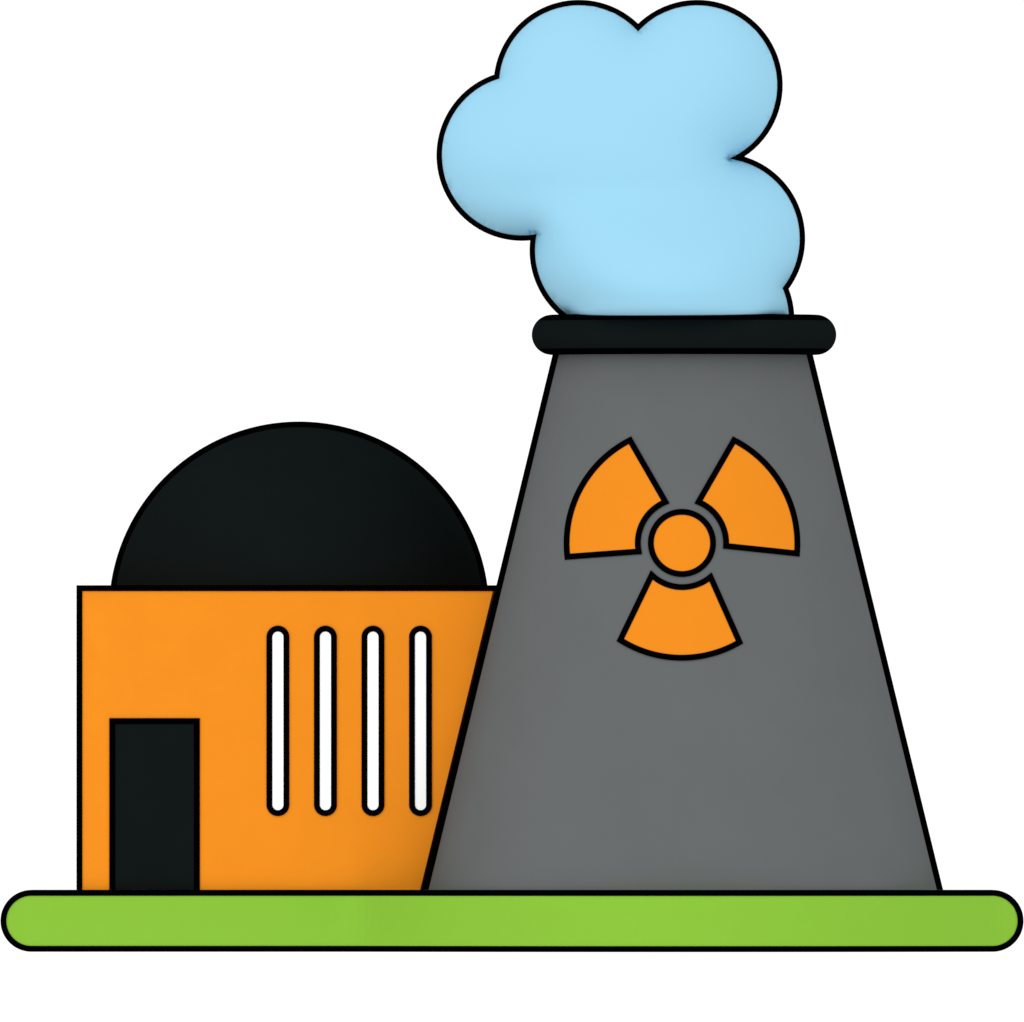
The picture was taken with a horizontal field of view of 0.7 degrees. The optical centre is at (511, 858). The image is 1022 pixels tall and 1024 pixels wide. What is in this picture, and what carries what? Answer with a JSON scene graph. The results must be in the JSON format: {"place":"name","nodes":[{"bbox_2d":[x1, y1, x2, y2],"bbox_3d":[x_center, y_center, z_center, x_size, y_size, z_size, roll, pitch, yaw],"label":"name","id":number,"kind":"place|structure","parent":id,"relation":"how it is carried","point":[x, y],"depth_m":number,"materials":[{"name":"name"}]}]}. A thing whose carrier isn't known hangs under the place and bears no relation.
{"place":"outdoors","nodes":[
{"label":"outdoors","id":0,"kind":"place"},
{"bbox_2d":[76,422,495,889],"bbox_3d":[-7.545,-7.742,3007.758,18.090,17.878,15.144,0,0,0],"label":"reactor building","id":1,"kind":"structure","parent":0,"point":[280,629],"depth_m":3000.24,"materials":[{"name":"orange paint"}]},
{"bbox_2d":[109,718,199,889],"bbox_3d":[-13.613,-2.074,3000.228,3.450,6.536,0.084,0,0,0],"label":"door","id":2,"kind":"structure","parent":1,"relation":"in","point":[154,763],"depth_m":3000.55,"materials":[{"name":"black paint"}]},
{"bbox_2d":[266,626,288,815],"bbox_3d":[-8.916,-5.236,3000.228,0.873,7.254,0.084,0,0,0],"label":"window","id":3,"kind":"structure","parent":1,"relation":"in","point":[277,638],"depth_m":3000.55,"materials":[{"name":"white paint"}]},
{"bbox_2d":[314,626,336,815],"bbox_3d":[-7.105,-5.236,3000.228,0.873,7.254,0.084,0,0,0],"label":"window","id":4,"kind":"structure","parent":1,"relation":"in","point":[325,637],"depth_m":3000.55,"materials":[{"name":"white paint"}]},
{"bbox_2d":[362,626,383,815],"bbox_3d":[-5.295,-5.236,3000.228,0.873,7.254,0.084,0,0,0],"label":"window","id":5,"kind":"structure","parent":1,"relation":"in","point":[372,636],"depth_m":3000.55,"materials":[{"name":"white paint"}]},
{"bbox_2d":[409,626,431,815],"bbox_3d":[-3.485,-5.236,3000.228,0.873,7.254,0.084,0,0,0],"label":"window","id":6,"kind":"structure","parent":1,"relation":"in","point":[420,637],"depth_m":3000.55,"materials":[{"name":"white paint"}]},
{"bbox_2d":[0,890,1023,951],"bbox_3d":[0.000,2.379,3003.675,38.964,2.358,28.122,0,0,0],"label":"lawn","id":7,"kind":"structure","parent":0,"point":[511,920],"depth_m":2996.02,"materials":[{"name":"green plant"}]},
{"bbox_2d":[422,314,942,889],"bbox_3d":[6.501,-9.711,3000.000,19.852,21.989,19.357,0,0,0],"label":"cooling tower","id":8,"kind":"structure","parent":7,"relation":"on","point":[682,678],"depth_m":2994.25,"materials":[{"name":"grey concrete"}]},
{"bbox_2d":[0,0,1023,1021],"label":"sky","id":9,"kind":"structure","parent":0,"point":[219,219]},
{"bbox_2d":[436,0,804,314],"bbox_3d":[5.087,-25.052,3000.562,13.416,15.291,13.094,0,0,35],"label":"cloud","id":10,"kind":"structure","parent":0,"point":[594,153],"depth_m":2996.03,"materials":[{"name":"blue paint"}]}
]}

